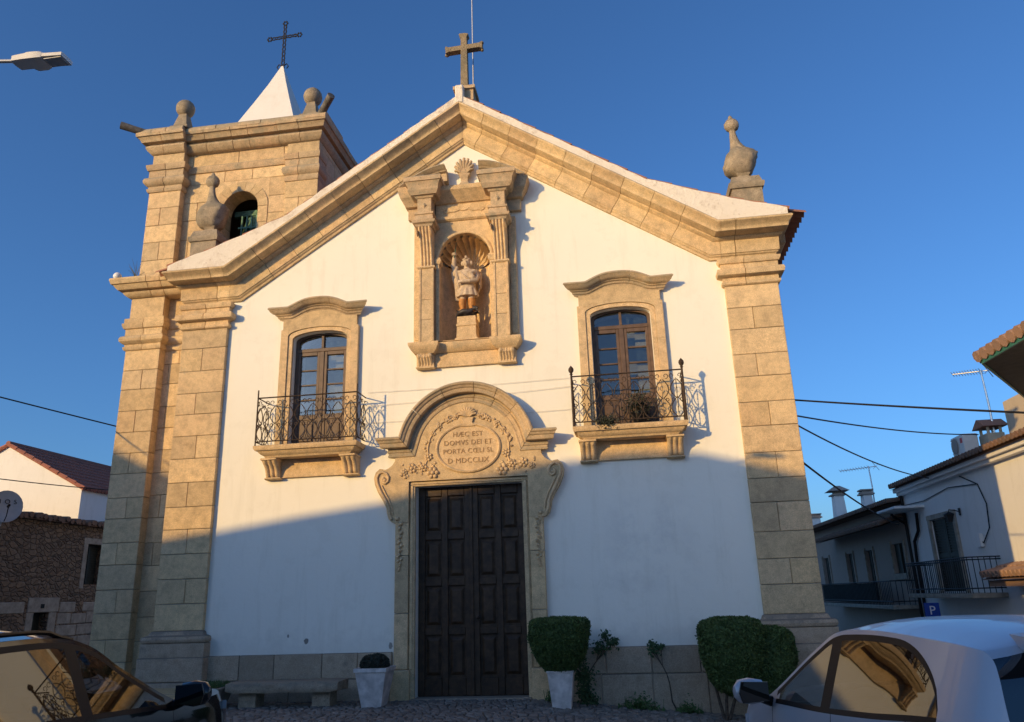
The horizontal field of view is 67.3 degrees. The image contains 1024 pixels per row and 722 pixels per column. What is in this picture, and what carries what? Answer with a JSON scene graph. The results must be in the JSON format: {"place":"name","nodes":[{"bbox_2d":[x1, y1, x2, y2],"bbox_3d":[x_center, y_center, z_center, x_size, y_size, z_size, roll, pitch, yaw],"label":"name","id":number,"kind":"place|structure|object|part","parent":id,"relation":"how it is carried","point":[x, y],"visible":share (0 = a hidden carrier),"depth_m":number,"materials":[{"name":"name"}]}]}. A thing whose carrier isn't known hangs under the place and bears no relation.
{"place":"outdoors","nodes":[
{"label":"outdoors","id":0,"kind":"place"},
{"bbox_2d":[0,490,22,525],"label":"satellite dish","id":1,"kind":"object","parent":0,"point":[11,505],"visible":1,"depth_m":20.70,"materials":[{"name":"grey paint"}]},
{"bbox_2d":[0,478,107,489],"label":"overhead wire","id":2,"kind":"object","parent":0,"point":[53,484],"visible":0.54,"depth_m":21.34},
{"bbox_2d":[200,678,230,701],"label":"plant","id":3,"kind":"object","parent":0,"point":[218,685],"visible":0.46,"depth_m":12.47,"materials":[{"name":"plant"}]},
{"bbox_2d":[224,698,745,721],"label":"cobbled pavement","id":4,"kind":"structure","parent":0,"point":[496,710],"depth_m":11.29,"materials":[{"name":"stone"}]},
{"bbox_2d":[225,678,348,707],"bbox_3d":[-3.636,5.382,12.389,1.880,0.445,0.535,-4,-17,7],"label":"stone bench","id":5,"kind":"object","parent":4,"relation":"on","point":[253,692],"visible":0.94,"depth_m":12.22,"materials":[{"name":"grey stone"}]},
{"bbox_2d":[353,652,395,707],"bbox_3d":[-2.173,5.044,12.170,0.530,0.812,0.530,-4,-17,7],"label":"potted plant","id":6,"kind":"object","parent":4,"relation":"on","point":[374,672],"visible":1,"depth_m":11.97,"materials":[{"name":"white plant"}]},
{"bbox_2d":[543,690,550,702],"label":"weed clump","id":7,"kind":"object","parent":4,"relation":"on","point":[548,697],"visible":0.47,"depth_m":12.12,"materials":[{"name":"green plant"}]},
{"bbox_2d":[527,615,591,708],"bbox_3d":[0.742,4.617,11.807,1.027,1.374,0.975,-4,-17,7],"label":"potted topiary","id":8,"kind":"object","parent":4,"relation":"on","point":[559,645],"visible":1,"depth_m":11.55,"materials":[{"name":"green plant"}]},
{"bbox_2d":[574,658,600,705],"bbox_3d":[1.133,5.056,12.072,0.475,0.833,0.368,1,-17,-10],"label":"leafy bush","id":9,"kind":"object","parent":4,"relation":"on","point":[584,679],"visible":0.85,"depth_m":12.01,"materials":[{"name":"green plant"}]},
{"bbox_2d":[580,629,619,701],"bbox_3d":[1.407,4.866,12.277,0.705,1.121,0.196,-4,-17,7],"label":"climbing plant","id":10,"kind":"object","parent":4,"relation":"on","point":[612,641],"visible":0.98,"depth_m":12.35,"materials":[{"name":"green plant"}]},
{"bbox_2d":[618,691,665,711],"bbox_3d":[1.996,5.267,11.897,0.735,0.322,0.417,-4,-17,7],"label":"weed clump","id":11,"kind":"object","parent":4,"relation":"on","point":[635,704],"visible":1,"depth_m":11.87,"materials":[{"name":"green plant"}]},
{"bbox_2d":[646,639,676,709],"bbox_3d":[2.361,4.935,12.109,0.445,1.058,0.184,-8,-18,20],"label":"climbing plant","id":12,"kind":"object","parent":4,"relation":"on","point":[654,646],"visible":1,"depth_m":12.21,"materials":[{"name":"green plant"}]},
{"bbox_2d":[675,693,704,713],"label":"weed clump","id":13,"kind":"object","parent":4,"relation":"on","point":[685,708],"visible":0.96,"depth_m":11.73,"materials":[{"name":"green plant"}]},
{"bbox_2d":[694,615,767,720],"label":"clipped shrub","id":14,"kind":"object","parent":4,"relation":"on","point":[731,649],"visible":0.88,"depth_m":11.20,"materials":[{"name":"green plant"}]},
{"bbox_2d":[760,624,799,694],"bbox_3d":[3.847,4.647,11.436,0.854,1.402,0.766,-4,-17,7],"label":"clipped shrub","id":15,"kind":"object","parent":4,"relation":"on","point":[781,653],"visible":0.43,"depth_m":11.21,"materials":[{"name":"green plant"}]},
{"bbox_2d":[0,0,1023,522],"label":"sky","id":16,"kind":"structure","parent":0,"point":[896,127],"materials":[{"name":"blue"}]},
{"bbox_3d":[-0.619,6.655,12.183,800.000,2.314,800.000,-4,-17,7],"label":"ground","id":17,"kind":"structure","parent":0,"visible":0},
{"bbox_2d":[0,51,72,70],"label":"street lamp","id":18,"kind":"object","parent":17,"relation":"on","point":[38,60],"visible":1,"depth_m":6.42,"materials":[{"name":"metal"}]},
{"bbox_2d":[0,511,104,644],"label":"stone house","id":19,"kind":"structure","parent":17,"relation":"on","point":[49,566],"depth_m":23.19,"materials":[{"name":"stone"}]},
{"bbox_2d":[31,613,39,630],"bbox_3d":[-14.205,8.644,22.431,0.090,2.460,0.620,-4,-17,7],"label":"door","id":20,"kind":"structure","parent":19,"relation":"in","point":[35,621],"depth_m":22.88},
{"bbox_2d":[0,441,110,521],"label":"white gable house","id":21,"kind":"structure","parent":17,"relation":"on","point":[21,462],"depth_m":29.86,"materials":[{"name":"white paint"}]},
{"bbox_2d":[0,629,226,721],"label":"parked car","id":22,"kind":"object","parent":17,"relation":"on","point":[48,676],"visible":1,"depth_m":4.30,"materials":[{"name":"black paint"}]},
{"bbox_3d":[-2.490,1.586,3.649,0.157,0.356,1.250,-3,-17,5],"label":"side window","id":23,"kind":"part","parent":22,"relation":"part of","materials":[{"name":"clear glass"}]},
{"bbox_3d":[-2.376,1.934,4.673,0.153,0.380,0.725,-3,-17,5],"label":"side window","id":24,"kind":"part","parent":22,"relation":"part of","materials":[{"name":"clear glass"}]},
{"bbox_2d":[89,0,838,715],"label":"church","id":25,"kind":"structure","parent":17,"relation":"on","point":[281,504],"depth_m":13.94,"materials":[{"name":"white paint"}]},
{"bbox_2d":[0,396,115,426],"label":"overhead wire","id":26,"kind":"object","parent":25,"relation":"attached to","point":[58,411],"visible":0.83,"depth_m":14.67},
{"bbox_2d":[113,272,121,277],"bbox_3d":[-8.227,-1.756,16.026,0.170,0.185,0.162,-4,-17,7],"label":"floodlight","id":27,"kind":"object","parent":25,"relation":"on","point":[117,275],"visible":0.63,"depth_m":15.97,"materials":[{"name":"white paint"}]},
{"bbox_2d":[130,259,142,275],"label":"plant","id":28,"kind":"object","parent":25,"relation":"on","point":[133,273],"visible":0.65,"depth_m":15.96,"materials":[{"name":"green plant"}]},
{"bbox_2d":[291,333,346,442],"bbox_3d":[-3.630,0.557,14.645,1.080,2.270,0.095,-4,-17,7],"label":"window frame","id":29,"kind":"structure","parent":25,"relation":"in","point":[322,370],"depth_m":14.61,"materials":[{"name":"brown paint"}]},
{"bbox_2d":[418,486,474,696],"bbox_3d":[-1.136,3.920,13.298,0.980,3.460,0.130,-4,-17,7],"label":"door leaf","id":30,"kind":"structure","parent":25,"relation":"in","point":[446,641],"depth_m":13.24,"materials":[{"name":"brown wood"}]},
{"bbox_2d":[451,242,481,317],"bbox_3d":[-0.896,-1.558,14.876,0.585,1.642,0.384,-4,-17,7],"label":"warrior statue","id":31,"kind":"object","parent":25,"relation":"on","point":[465,279],"visible":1,"depth_m":14.74,"materials":[{"name":"stone"}]},
{"bbox_2d":[368,377,569,392],"bbox_3d":[-0.797,0.445,14.064,3.810,0.038,0.006,-4,-17,7],"label":"thin cord","id":32,"kind":"object","parent":25,"relation":"attached to","point":[490,384],"visible":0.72,"depth_m":13.99,"materials":[{"name":"grey"}]},
{"bbox_2d":[372,409,566,422],"bbox_3d":[-0.779,0.997,13.894,3.810,0.033,0.006,-4,-17,7],"label":"thin cord","id":33,"kind":"object","parent":25,"relation":"attached to","point":[525,412],"visible":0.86,"depth_m":13.75,"materials":[{"name":"grey"}]},
{"bbox_2d":[372,386,568,405],"bbox_3d":[-0.790,0.640,14.004,3.810,0.127,0.006,-4,-17,7],"label":"thin cord","id":34,"kind":"object","parent":25,"relation":"attached to","point":[513,392],"visible":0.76,"depth_m":13.89,"materials":[{"name":"grey"}]},
{"bbox_2d":[471,483,528,695],"bbox_3d":[-0.211,3.848,13.159,0.944,3.460,0.168,-4,-17,7],"label":"door leaf","id":35,"kind":"structure","parent":25,"relation":"in","point":[500,618],"depth_m":13.13,"materials":[{"name":"brown wood"}]},
{"bbox_2d":[593,412,621,429],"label":"trailing plant","id":36,"kind":"object","parent":25,"relation":"on","point":[604,421],"visible":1,"depth_m":13.01,"materials":[{"name":"green plant"}]},
{"bbox_2d":[591,310,658,424],"bbox_3d":[2.027,0.148,13.905,1.080,2.270,0.095,-4,-17,7],"label":"window frame","id":37,"kind":"structure","parent":25,"relation":"in","point":[621,331],"depth_m":13.91,"materials":[{"name":"brown paint"}]},
{"bbox_2d":[619,388,663,422],"bbox_3d":[2.248,0.806,13.257,0.776,0.753,0.544,-4,-17,7],"label":"balcony plant","id":38,"kind":"object","parent":25,"relation":"on","point":[639,408],"visible":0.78,"depth_m":13.21,"materials":[{"name":"green plant"}]},
{"bbox_2d":[804,462,898,525],"bbox_3d":[8.836,3.547,19.312,0.036,0.330,14.780,-12,-20,30],"label":"overhead wire","id":39,"kind":"object","parent":25,"relation":"attached to","point":[818,474],"visible":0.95,"depth_m":16.71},
{"bbox_2d":[797,415,978,434],"bbox_3d":[8.958,1.500,17.513,11.264,1.040,0.029,14,-23,-42],"label":"overhead wire","id":40,"kind":"object","parent":25,"relation":"attached to","point":[881,428],"visible":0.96,"depth_m":16.34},
{"bbox_2d":[794,399,1023,413],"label":"overhead wire","id":41,"kind":"object","parent":25,"relation":"attached to","point":[980,410],"visible":0.94,"depth_m":11.33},
{"bbox_2d":[811,486,920,631],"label":"dark terraced house","id":42,"kind":"structure","parent":17,"relation":"on","point":[863,555],"depth_m":30.12,"materials":[{"name":"paint"}]},
{"bbox_2d":[821,555,833,583],"bbox_3d":[14.962,10.014,36.244,0.205,1.600,1.440,-4,-17,7],"label":"window","id":43,"kind":"structure","parent":42,"relation":"in","point":[828,563],"depth_m":36.45,"materials":[{"name":"stone"}]},
{"bbox_2d":[844,551,857,602],"bbox_3d":[14.379,9.146,32.266,0.205,2.250,1.240,-4,-17,7],"label":"window","id":44,"kind":"structure","parent":42,"relation":"in","point":[852,560],"depth_m":32.60,"materials":[{"name":"stone"}]},
{"bbox_2d":[839,462,878,502],"bbox_3d":[14.573,5.274,32.125,0.611,1.851,1.535,14,-23,-42],"label":"tv antenna","id":45,"kind":"object","parent":42,"relation":"on","point":[869,475],"visible":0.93,"depth_m":31.95,"materials":[{"name":"white paint"}]},
{"bbox_2d":[863,547,881,602],"bbox_3d":[13.974,8.341,29.615,0.205,2.250,1.240,-4,-17,7],"label":"window","id":46,"kind":"structure","parent":42,"relation":"in","point":[871,552],"depth_m":29.77,"materials":[{"name":"stone"}]},
{"bbox_2d":[888,539,910,579],"bbox_3d":[13.474,6.876,26.598,0.205,1.300,1.540,-4,-17,7],"label":"window","id":47,"kind":"structure","parent":42,"relation":"in","point":[900,548],"depth_m":26.71,"materials":[{"name":"stone"}]},
{"bbox_2d":[733,614,1023,721],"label":"parked car","id":48,"kind":"object","parent":17,"relation":"on","point":[959,668],"visible":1,"depth_m":3.80,"materials":[{"name":"silver metal"}]},
{"bbox_3d":[1.796,1.916,4.728,0.128,0.358,0.578,0,-17,-6],"label":"side window","id":49,"kind":"part","parent":48,"relation":"part of","materials":[{"name":"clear glass"}]},
{"bbox_3d":[1.885,1.625,3.897,0.133,0.362,0.970,0,-17,-6],"label":"side window","id":50,"kind":"part","parent":48,"relation":"part of","materials":[{"name":"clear glass"}]},
{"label":"rear window","id":51,"kind":"part","parent":48,"relation":"part of","materials":[{"name":"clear glass"}]},
{"bbox_2d":[923,603,940,616],"bbox_3d":[11.218,7.820,20.093,0.380,2.860,0.087,-4,-17,7],"label":"parking sign","id":52,"kind":"object","parent":17,"relation":"on","point":[932,609],"visible":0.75,"depth_m":20.43,"materials":[{"name":"metal"}]},
{"bbox_2d":[877,394,1023,616],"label":"white balcony house","id":53,"kind":"structure","parent":17,"relation":"on","point":[969,560],"depth_m":20.72,"materials":[{"name":"paint"}]},
{"bbox_2d":[799,425,928,477],"bbox_3d":[8.781,2.345,18.393,0.029,0.324,12.455,-15,-21,36],"label":"overhead wire","id":54,"kind":"object","parent":53,"relation":"attached to","point":[856,454],"visible":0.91,"depth_m":16.71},
{"bbox_2d":[944,508,960,521],"bbox_3d":[12.337,4.317,21.529,0.424,0.370,0.240,-4,-17,7],"label":"wall lantern","id":55,"kind":"object","parent":53,"relation":"attached to","point":[948,516],"depth_m":21.46,"materials":[{"name":"black metal"}]},
{"bbox_2d":[950,433,978,456],"bbox_3d":[12.857,2.456,21.814,0.435,0.660,0.820,-4,-17,7],"label":"air conditioner","id":56,"kind":"object","parent":53,"relation":"on","point":[960,444],"visible":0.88,"depth_m":21.52,"materials":[{"name":"white paint"}]},
{"bbox_2d":[950,367,994,431],"bbox_3d":[13.183,1.246,21.790,0.611,2.139,0.951,12,-22,-38],"label":"tv antenna","id":57,"kind":"object","parent":53,"relation":"attached to","point":[987,399],"visible":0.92,"depth_m":21.74,"materials":[{"name":"metal"}]},
{"bbox_2d":[972,321,1023,397],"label":"corner house","id":58,"kind":"structure","parent":17,"relation":"on","point":[1001,357],"depth_m":11.82,"materials":[{"name":"green paint"}]}
]}

